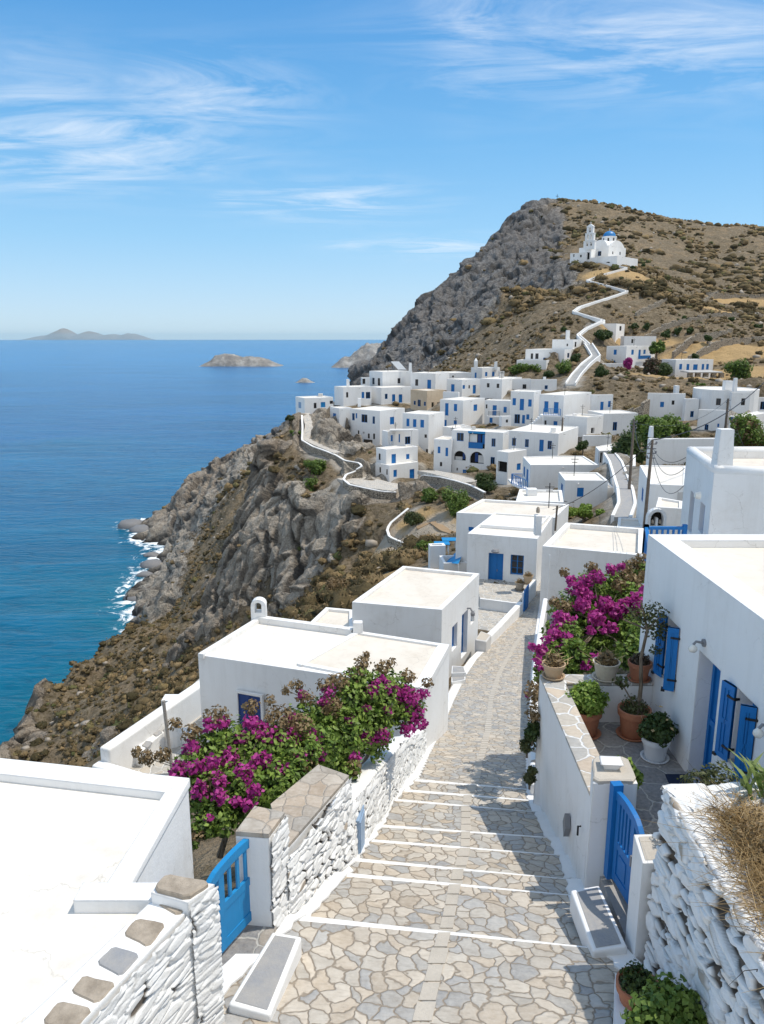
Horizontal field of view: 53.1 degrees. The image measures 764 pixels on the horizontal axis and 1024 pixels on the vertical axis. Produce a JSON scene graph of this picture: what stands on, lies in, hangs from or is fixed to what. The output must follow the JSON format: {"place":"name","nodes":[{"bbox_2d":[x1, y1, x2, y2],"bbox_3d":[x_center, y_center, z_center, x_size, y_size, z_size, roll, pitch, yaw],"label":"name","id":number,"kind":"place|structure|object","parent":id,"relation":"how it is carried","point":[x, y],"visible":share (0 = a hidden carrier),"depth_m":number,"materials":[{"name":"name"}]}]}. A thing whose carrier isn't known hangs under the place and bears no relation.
{"place":"outdoors","nodes":[
{"label":"outdoors","id":0,"kind":"place"},
{"bbox_2d":[22,328,154,339],"bbox_3d":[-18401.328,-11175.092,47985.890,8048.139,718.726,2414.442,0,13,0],"label":"island","id":1,"kind":"structure","parent":0,"point":[63,334],"depth_m":47103.03,"materials":[{"name":"grey stone"}]},
{"bbox_2d":[0,340,385,744],"bbox_3d":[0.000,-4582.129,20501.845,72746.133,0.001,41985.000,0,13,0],"label":"sea","id":2,"kind":"structure","parent":0,"point":[100,440],"depth_m":558.12,"materials":[{"name":"blue liquid"}]},
{"bbox_2d":[201,353,283,366],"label":"island","id":3,"kind":"structure","parent":2,"relation":"on","point":[227,360],"depth_m":2224.01,"materials":[{"name":"grey stone"}]},
{"bbox_2d":[331,343,380,367],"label":"island","id":4,"kind":"structure","parent":2,"relation":"on","point":[367,351],"depth_m":2146.86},
{"bbox_2d":[303,413,339,454],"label":"cliff terrace path","id":5,"kind":"structure","parent":0,"point":[307,420],"depth_m":138.69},
{"bbox_2d":[337,475,397,492],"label":"cliff terrace path","id":6,"kind":"structure","parent":0,"point":[378,484],"depth_m":117.57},
{"bbox_2d":[0,198,763,897],"bbox_3d":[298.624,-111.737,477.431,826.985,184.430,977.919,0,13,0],"label":"hillside","id":7,"kind":"structure","parent":0,"point":[278,520],"depth_m":185.46,"materials":[{"name":"brown stone"}]},
{"bbox_2d":[0,758,193,1023],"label":"street house","id":8,"kind":"structure","parent":7,"relation":"on","point":[90,858],"depth_m":7.86,"materials":[{"name":"paint"}]},
{"bbox_2d":[21,874,224,1023],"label":"stone wall","id":9,"kind":"structure","parent":7,"relation":"on","point":[157,959],"depth_m":6.69,"materials":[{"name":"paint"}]},
{"bbox_2d":[92,679,201,775],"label":"terrace","id":10,"kind":"structure","parent":7,"relation":"on","point":[184,706],"depth_m":20.04,"materials":[{"name":"paint"}]},
{"bbox_2d":[135,730,164,766],"bbox_3d":[-6.290,6.261,20.304,0.779,0.581,1.129,5,14,21],"label":"outdoor counter","id":11,"kind":"object","parent":10,"relation":"on","point":[155,741],"visible":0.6,"depth_m":20.22,"materials":[{"name":"paint"}]},
{"bbox_2d":[236,764,355,927],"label":"stone wall","id":12,"kind":"structure","parent":7,"relation":"on","point":[299,834],"depth_m":9.54,"materials":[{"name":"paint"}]},
{"bbox_2d":[206,838,251,952],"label":"garden gate","id":13,"kind":"structure","parent":12,"relation":"attached to","point":[235,914],"depth_m":8.45,"materials":[{"name":"blue wood"}]},
{"bbox_2d":[131,694,342,858],"bbox_3d":[-1.885,3.919,11.183,2.953,2.044,2.320,-8,15,-30],"label":"bougainvillea","id":14,"kind":"object","parent":12,"relation":"on","point":[236,778],"visible":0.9,"depth_m":10.91,"materials":[{"name":"green plant"}]},
{"bbox_2d":[296,393,332,413],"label":"village house","id":15,"kind":"structure","parent":7,"relation":"on","point":[308,404],"depth_m":151.84,"materials":[{"name":"grey paint"}]},
{"bbox_2d":[198,597,448,766],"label":"street house","id":16,"kind":"structure","parent":7,"relation":"on","point":[260,655],"depth_m":20.17,"materials":[{"name":"paint"}]},
{"bbox_2d":[311,607,352,626],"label":"building","id":17,"kind":"structure","parent":7,"relation":"on","point":[336,616],"depth_m":32.77,"materials":[{"name":"white paint"}]},
{"bbox_2d":[301,415,362,477],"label":"cliff wall","id":18,"kind":"structure","parent":7,"relation":"on","point":[358,466],"depth_m":129.00,"materials":[{"name":"paint"}]},
{"bbox_2d":[334,379,370,405],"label":"village house","id":19,"kind":"structure","parent":7,"relation":"on","point":[347,395],"depth_m":158.02,"materials":[{"name":"grey paint"}]},
{"bbox_2d":[343,470,395,499],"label":"cliff wall","id":20,"kind":"structure","parent":7,"relation":"on","point":[369,492],"depth_m":114.09,"materials":[{"name":"stone"}]},
{"bbox_2d":[350,398,404,445],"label":"village house","id":21,"kind":"structure","parent":7,"relation":"on","point":[369,424],"depth_m":140.91,"materials":[{"name":"grey paint"}]},
{"bbox_2d":[361,363,411,404],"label":"village house","id":22,"kind":"structure","parent":7,"relation":"on","point":[389,386],"depth_m":164.49,"materials":[{"name":"paint"}]},
{"bbox_2d":[13,198,763,766],"bbox_3d":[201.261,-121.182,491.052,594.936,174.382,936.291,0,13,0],"label":"scrub","id":23,"kind":"object","parent":7,"relation":"on","point":[363,574],"visible":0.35,"depth_m":162.09,"materials":[{"name":"plant"}]},
{"bbox_2d":[350,729,426,857],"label":"stone wall","id":24,"kind":"structure","parent":7,"relation":"on","point":[376,787],"depth_m":13.35,"materials":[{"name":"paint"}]},
{"bbox_2d":[280,651,433,780],"bbox_3d":[-0.220,4.358,13.967,2.171,3.774,3.765,5,14,20],"label":"bougainvillea","id":25,"kind":"object","parent":24,"relation":"on","point":[359,715],"visible":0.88,"depth_m":13.06,"materials":[{"name":"green plant"}]},
{"bbox_2d":[21,202,763,749],"bbox_3d":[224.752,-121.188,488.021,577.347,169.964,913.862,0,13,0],"label":"loose rocks","id":26,"kind":"object","parent":7,"relation":"on","point":[367,544],"visible":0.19,"depth_m":154.67,"materials":[{"name":"stone"}]},
{"bbox_2d":[375,444,417,481],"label":"village house","id":27,"kind":"structure","parent":7,"relation":"on","point":[392,463],"depth_m":123.79,"materials":[{"name":"grey paint"}]},
{"bbox_2d":[382,422,418,446],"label":"village house","id":28,"kind":"structure","parent":7,"relation":"on","point":[395,437],"depth_m":129.38,"materials":[{"name":"paint"}]},
{"bbox_2d":[352,566,478,677],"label":"street house","id":29,"kind":"structure","parent":7,"relation":"on","point":[430,605],"depth_m":32.50,"materials":[{"name":"paint"}]},
{"bbox_2d":[403,410,444,453],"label":"village house","id":30,"kind":"structure","parent":7,"relation":"on","point":[429,425],"depth_m":133.92,"materials":[{"name":"grey paint"}]},
{"bbox_2d":[410,389,443,410],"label":"old house","id":31,"kind":"structure","parent":7,"relation":"on","point":[424,399],"depth_m":154.01,"materials":[{"name":"paint"}]},
{"bbox_2d":[411,372,448,389],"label":"village house","id":32,"kind":"structure","parent":7,"relation":"on","point":[428,380],"depth_m":162.20,"materials":[{"name":"paint"}]},
{"bbox_2d":[428,543,466,571],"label":"village house","id":33,"kind":"structure","parent":7,"relation":"on","point":[438,558],"depth_m":58.09,"materials":[{"name":"white paint"}]},
{"bbox_2d":[420,475,485,498],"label":"cliff wall","id":34,"kind":"structure","parent":7,"relation":"on","point":[469,488],"depth_m":108.02,"materials":[{"name":"stone"}]},
{"bbox_2d":[440,485,470,516],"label":"shrub","id":35,"kind":"object","parent":7,"relation":"on","point":[457,502],"visible":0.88,"depth_m":94.20,"materials":[{"name":"green plant"}]},
{"bbox_2d":[443,378,479,398],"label":"village house","id":36,"kind":"structure","parent":7,"relation":"on","point":[461,387],"depth_m":156.72,"materials":[{"name":"grey paint"}]},
{"bbox_2d":[440,397,484,425],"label":"village house","id":37,"kind":"structure","parent":7,"relation":"on","point":[467,410],"depth_m":142.60,"materials":[{"name":"grey paint"}]},
{"bbox_2d":[434,426,508,472],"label":"village house","id":38,"kind":"structure","parent":7,"relation":"on","point":[460,449],"depth_m":121.27,"materials":[{"name":"grey paint"}]},
{"bbox_2d":[474,472,497,491],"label":"tree","id":39,"kind":"object","parent":7,"relation":"on","point":[485,482],"visible":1,"depth_m":103.46,"materials":[{"name":"green plant"}]},
{"bbox_2d":[471,358,504,378],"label":"village house","id":40,"kind":"structure","parent":7,"relation":"on","point":[477,372],"depth_m":173.83,"materials":[{"name":"paint"}]},
{"bbox_2d":[484,399,510,424],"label":"village house","id":41,"kind":"structure","parent":7,"relation":"on","point":[495,409],"depth_m":142.56,"materials":[{"name":"white paint"}]},
{"bbox_2d":[480,372,521,398],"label":"village house","id":42,"kind":"structure","parent":7,"relation":"on","point":[500,386],"depth_m":153.92,"materials":[{"name":"paint"}]},
{"bbox_2d":[487,602,522,643],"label":"street wall","id":43,"kind":"structure","parent":7,"relation":"on","point":[507,621],"depth_m":38.36,"materials":[{"name":"paint"}]},
{"bbox_2d":[478,579,536,630],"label":"terrace","id":44,"kind":"structure","parent":7,"relation":"on","point":[498,602],"depth_m":43.63,"materials":[{"name":"paint"}]},
{"bbox_2d":[467,507,552,587],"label":"village house","id":45,"kind":"structure","parent":7,"relation":"on","point":[505,547],"depth_m":46.94,"materials":[{"name":"paint"}]},
{"bbox_2d":[488,553,503,579],"bbox_3d":[7.037,3.533,47.118,0.915,2.163,0.080,4,13,17],"label":"door","id":46,"kind":"structure","parent":45,"relation":"in","point":[495,559],"depth_m":47.06,"materials":[{"name":"blue wood"}]},
{"bbox_2d":[496,437,526,484],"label":"village house","id":47,"kind":"structure","parent":7,"relation":"on","point":[509,462],"depth_m":107.42,"materials":[{"name":"paint"}]},
{"bbox_2d":[455,483,568,561],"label":"village house","id":48,"kind":"structure","parent":7,"relation":"on","point":[471,517],"depth_m":55.63,"materials":[{"name":"paint"}]},
{"bbox_2d":[510,389,540,426],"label":"village house","id":49,"kind":"structure","parent":7,"relation":"on","point":[524,407],"depth_m":135.68,"materials":[{"name":"grey paint"}]},
{"bbox_2d":[528,598,547,794],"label":"street wall","id":50,"kind":"structure","parent":7,"relation":"on","point":[542,622],"depth_m":31.37,"materials":[{"name":"paint"}]},
{"bbox_2d":[516,488,563,503],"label":"village house","id":51,"kind":"structure","parent":7,"relation":"on","point":[533,495],"depth_m":61.35,"materials":[{"name":"white paint"}]},
{"bbox_2d":[508,418,577,456],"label":"village house","id":52,"kind":"structure","parent":7,"relation":"on","point":[535,439],"depth_m":115.83,"materials":[{"name":"paint"}]},
{"bbox_2d":[517,330,583,369],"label":"village house","id":53,"kind":"structure","parent":7,"relation":"on","point":[565,347],"depth_m":182.57,"materials":[{"name":"paint"}]},
{"bbox_2d":[511,445,597,489],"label":"village house","id":54,"kind":"structure","parent":7,"relation":"on","point":[540,472],"depth_m":88.35,"materials":[{"name":"paint"}]},
{"bbox_2d":[529,387,612,425],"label":"village house","id":55,"kind":"structure","parent":7,"relation":"on","point":[555,408],"depth_m":131.92,"materials":[{"name":"paint"}]},
{"bbox_2d":[523,552,645,723],"bbox_3d":[4.536,3.731,16.309,2.444,4.722,5.800,5,14,20],"label":"bougainvillea","id":56,"kind":"object","parent":7,"relation":"on","point":[589,617],"visible":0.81,"depth_m":16.25,"materials":[{"name":"purple plant"}]},
{"bbox_2d":[558,459,612,507],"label":"village house","id":57,"kind":"structure","parent":7,"relation":"on","point":[573,486],"depth_m":69.78,"materials":[{"name":"paint"}]},
{"bbox_2d":[568,503,604,521],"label":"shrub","id":58,"kind":"object","parent":7,"relation":"on","point":[583,511],"visible":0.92,"depth_m":61.30,"materials":[{"name":"green plant"}]},
{"bbox_2d":[539,523,643,625],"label":"village house","id":59,"kind":"structure","parent":7,"relation":"on","point":[574,548],"depth_m":40.66,"materials":[{"name":"paint"}]},
{"bbox_2d":[533,674,652,885],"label":"courtyard wall","id":60,"kind":"structure","parent":7,"relation":"on","point":[566,752],"depth_m":12.45,"materials":[{"name":"paint"}]},
{"bbox_2d":[530,648,571,680],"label":"potted plant","id":61,"kind":"object","parent":60,"relation":"on","point":[553,665],"visible":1,"depth_m":13.59,"materials":[{"name":"brown plant"}]},
{"bbox_2d":[584,646,624,682],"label":"potted plant","id":62,"kind":"object","parent":60,"relation":"on","point":[607,663],"visible":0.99,"depth_m":13.51,"materials":[{"name":"white plant"}]},
{"bbox_2d":[627,651,651,683],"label":"potted plant","id":63,"kind":"object","parent":60,"relation":"on","point":[633,664],"visible":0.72,"depth_m":13.48,"materials":[{"name":"ceramic"}]},
{"bbox_2d":[563,402,637,436],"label":"village house","id":64,"kind":"structure","parent":7,"relation":"on","point":[613,422],"depth_m":125.45,"materials":[{"name":"paint"}]},
{"bbox_2d":[570,222,637,265],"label":"hilltop church","id":65,"kind":"structure","parent":7,"relation":"on","point":[609,248],"depth_m":280.49,"materials":[{"name":"paint"}]},
{"bbox_2d":[584,756,637,887],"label":"gate pillar","id":66,"kind":"structure","parent":7,"relation":"on","point":[601,778],"depth_m":9.76,"materials":[{"name":"paint"}]},
{"bbox_2d":[607,454,632,520],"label":"lane","id":67,"kind":"structure","parent":7,"relation":"on","point":[625,505],"depth_m":64.84,"materials":[{"name":"white concrete"}]},
{"bbox_2d":[603,453,619,523],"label":"path wall","id":68,"kind":"structure","parent":67,"relation":"on","point":[613,480],"depth_m":69.03,"materials":[{"name":"paint"}]},
{"bbox_2d":[591,323,655,345],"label":"village house","id":69,"kind":"structure","parent":7,"relation":"on","point":[616,329],"depth_m":201.74,"materials":[{"name":"paint"}]},
{"bbox_2d":[607,429,646,464],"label":"tree","id":70,"kind":"object","parent":7,"relation":"on","point":[623,445],"visible":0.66,"depth_m":91.51,"materials":[{"name":"green plant"}]},
{"bbox_2d":[602,338,654,367],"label":"village house","id":71,"kind":"structure","parent":7,"relation":"on","point":[618,355],"depth_m":183.95,"materials":[{"name":"paint"}]},
{"bbox_2d":[640,508,666,584],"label":"bell arch","id":72,"kind":"structure","parent":7,"relation":"on","point":[656,516],"depth_m":32.91,"materials":[{"name":"paint"}]},
{"bbox_2d":[627,413,692,448],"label":"tree","id":73,"kind":"object","parent":7,"relation":"on","point":[662,428],"visible":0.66,"depth_m":96.34,"materials":[{"name":"green plant"}]},
{"bbox_2d":[636,465,684,527],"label":"village house","id":74,"kind":"structure","parent":7,"relation":"on","point":[670,482],"depth_m":51.31,"materials":[{"name":"white paint"}]},
{"bbox_2d":[656,492,682,533],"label":"village house","id":75,"kind":"structure","parent":7,"relation":"on","point":[671,509],"depth_m":44.52,"materials":[{"name":"grey paint"}]},
{"bbox_2d":[648,385,698,420],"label":"village house","id":76,"kind":"structure","parent":7,"relation":"on","point":[676,403],"depth_m":134.98,"materials":[{"name":"grey paint"}]},
{"bbox_2d":[646,426,714,464],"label":"village house","id":77,"kind":"structure","parent":7,"relation":"on","point":[668,450],"depth_m":74.42,"materials":[{"name":"white paint"}]},
{"bbox_2d":[661,352,723,377],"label":"village house","id":78,"kind":"structure","parent":7,"relation":"on","point":[687,368],"depth_m":168.19,"materials":[{"name":"paint"}]},
{"bbox_2d":[639,534,763,784],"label":"street house","id":79,"kind":"structure","parent":7,"relation":"on","point":[706,673],"depth_m":11.75,"materials":[{"name":"paint"}]},
{"bbox_2d":[702,664,720,776],"bbox_3d":[5.067,3.167,11.413,0.085,2.041,0.740,0,13,0],"label":"door","id":80,"kind":"structure","parent":79,"relation":"in","point":[715,680],"depth_m":11.69,"materials":[{"name":"blue wood"}]},
{"bbox_2d":[672,328,731,358],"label":"field wall","id":81,"kind":"structure","parent":7,"relation":"on","point":[685,345],"depth_m":196.63,"materials":[{"name":"stone"}]},
{"bbox_2d":[644,782,763,1023],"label":"stone wall","id":82,"kind":"structure","parent":7,"relation":"on","point":[703,953],"depth_m":7.02,"materials":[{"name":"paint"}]},
{"bbox_2d":[636,759,763,992],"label":"dry plants","id":83,"kind":"object","parent":82,"relation":"on","point":[750,837],"visible":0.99,"depth_m":6.94,"materials":[{"name":"brown plant"}]},
{"bbox_2d":[676,760,738,785],"bbox_3d":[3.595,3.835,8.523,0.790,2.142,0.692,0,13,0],"label":"shrub","id":84,"kind":"object","parent":82,"relation":"on","point":[707,772],"visible":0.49,"depth_m":8.38,"materials":[{"name":"green plant"}]},
{"bbox_2d":[726,749,763,799],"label":"succulent plant","id":85,"kind":"object","parent":82,"relation":"on","point":[754,767],"visible":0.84,"depth_m":7.89,"materials":[{"name":"green plant"}]},
{"bbox_2d":[644,312,763,335],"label":"field wall","id":86,"kind":"structure","parent":7,"relation":"on","point":[665,326],"depth_m":221.56,"materials":[{"name":"stone"}]},
{"bbox_2d":[697,409,728,430],"bbox_3d":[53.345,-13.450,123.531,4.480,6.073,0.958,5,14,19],"label":"village house","id":87,"kind":"structure","parent":7,"relation":"on","point":[716,423],"depth_m":123.21,"materials":[{"name":"grey paint"}]},
{"bbox_2d":[680,428,763,533],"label":"street house","id":88,"kind":"structure","parent":7,"relation":"on","point":[723,491],"depth_m":26.32,"materials":[{"name":"paint"}]},
{"bbox_2d":[686,336,763,358],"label":"field wall","id":89,"kind":"structure","parent":7,"relation":"on","point":[710,347],"depth_m":192.02,"materials":[{"name":"stone"}]},
{"bbox_2d":[692,378,759,418],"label":"village house","id":90,"kind":"structure","parent":7,"relation":"on","point":[711,397],"depth_m":129.74,"materials":[{"name":"paint"}]},
{"bbox_2d":[722,358,753,378],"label":"tree","id":91,"kind":"object","parent":7,"relation":"on","point":[739,369],"visible":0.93,"depth_m":150.97,"materials":[{"name":"green plant"}]},
{"bbox_2d":[729,412,763,446],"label":"tree","id":92,"kind":"object","parent":7,"relation":"on","point":[750,429],"visible":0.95,"depth_m":99.10,"materials":[{"name":"green plant"}]},
{"bbox_2d":[0,0,763,339],"label":"sky","id":93,"kind":"structure","parent":0,"point":[170,169],"materials":[{"name":"blue"}]},
{"bbox_2d":[222,581,643,1023],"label":"street","id":94,"kind":"structure","parent":0,"point":[346,974],"depth_m":9.49,"materials":[{"name":"beige stone"}]},
{"bbox_2d":[221,925,277,967],"bbox_3d":[-1.708,4.975,8.425,0.767,0.200,1.576,3,13,12],"label":"gate threshold","id":95,"kind":"object","parent":94,"relation":"on","point":[250,939],"visible":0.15,"depth_m":8.60,"materials":[{"name":"grey stone"}]},
{"bbox_2d":[229,933,301,1021],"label":"step block","id":96,"kind":"structure","parent":94,"relation":"on","point":[259,993],"depth_m":7.85,"materials":[{"name":"paint"}]},
{"bbox_2d":[222,603,644,994],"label":"street kerb","id":97,"kind":"structure","parent":94,"relation":"on","point":[235,967],"depth_m":10.50,"materials":[{"name":"paint"}]},
{"bbox_2d":[298,779,587,947],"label":"step edges","id":98,"kind":"object","parent":94,"relation":"on","point":[338,921],"visible":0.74,"depth_m":10.81,"materials":[{"name":"paint"}]},
{"bbox_2d":[412,599,539,1023],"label":"street centre stripe","id":99,"kind":"object","parent":94,"relation":"on","point":[424,1011],"visible":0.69,"depth_m":10.04,"materials":[{"name":"white paint"}]},
{"bbox_2d":[570,886,626,957],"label":"step block","id":100,"kind":"structure","parent":94,"relation":"on","point":[599,933],"depth_m":8.88,"materials":[{"name":"paint"}]},
{"bbox_2d":[616,959,659,1016],"bbox_3d":[2.500,4.687,7.476,0.420,0.544,0.420,0,13,0],"label":"potted plant","id":101,"kind":"object","parent":94,"relation":"on","point":[633,977],"visible":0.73,"depth_m":7.42,"materials":[{"name":"green plant"}]},
{"bbox_2d":[620,971,707,1023],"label":"potted plant","id":102,"kind":"object","parent":94,"relation":"on","point":[668,1001],"visible":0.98,"depth_m":6.71,"materials":[{"name":"green plant"}]},
{"bbox_2d":[593,722,684,908],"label":"courtyard floor","id":103,"kind":"structure","parent":0,"point":[609,741],"depth_m":12.17,"materials":[{"name":"grey stone"}]},
{"bbox_2d":[565,679,609,739],"bbox_3d":[3.506,3.362,13.174,0.788,0.998,0.730,8,15,30],"label":"potted plant","id":104,"kind":"object","parent":103,"relation":"on","point":[590,698],"visible":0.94,"depth_m":13.00,"materials":[{"name":"green plant"}]},
{"bbox_2d":[599,876,627,941],"bbox_3d":[3.099,4.990,9.395,0.550,0.300,1.124,0,13,0],"label":"gate threshold","id":105,"kind":"object","parent":103,"relation":"on","point":[613,897],"visible":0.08,"depth_m":9.47,"materials":[{"name":"grey stone"}]},
{"bbox_2d":[603,781,644,903],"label":"garden gate","id":106,"kind":"structure","parent":103,"relation":"on","point":[624,826],"depth_m":9.42,"materials":[{"name":"blue wood"}]},
{"bbox_2d":[612,600,669,741],"bbox_3d":[4.362,2.665,12.958,0.938,2.454,0.580,0,13,0],"label":"potted plant","id":107,"kind":"object","parent":103,"relation":"on","point":[630,712],"visible":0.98,"depth_m":12.90,"materials":[{"name":"green plant"}]},
{"bbox_2d":[625,834,661,962],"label":"gate pillar","id":108,"kind":"structure","parent":103,"relation":"on","point":[637,937],"depth_m":8.42,"materials":[{"name":"paint"}]},
{"bbox_2d":[636,704,678,764],"bbox_3d":[4.473,3.547,12.384,0.579,0.987,0.612,11,17,40],"label":"potted plant","id":109,"kind":"object","parent":103,"relation":"on","point":[658,729],"visible":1,"depth_m":12.29,"materials":[{"name":"green plant"}]},
{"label":"garden ground","id":110,"kind":"structure","parent":0,"visible":0},
{"bbox_2d":[642,524,687,584],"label":"railing","id":111,"kind":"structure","parent":110,"relation":"on","point":[683,527],"depth_m":27.24,"materials":[{"name":"paint"}]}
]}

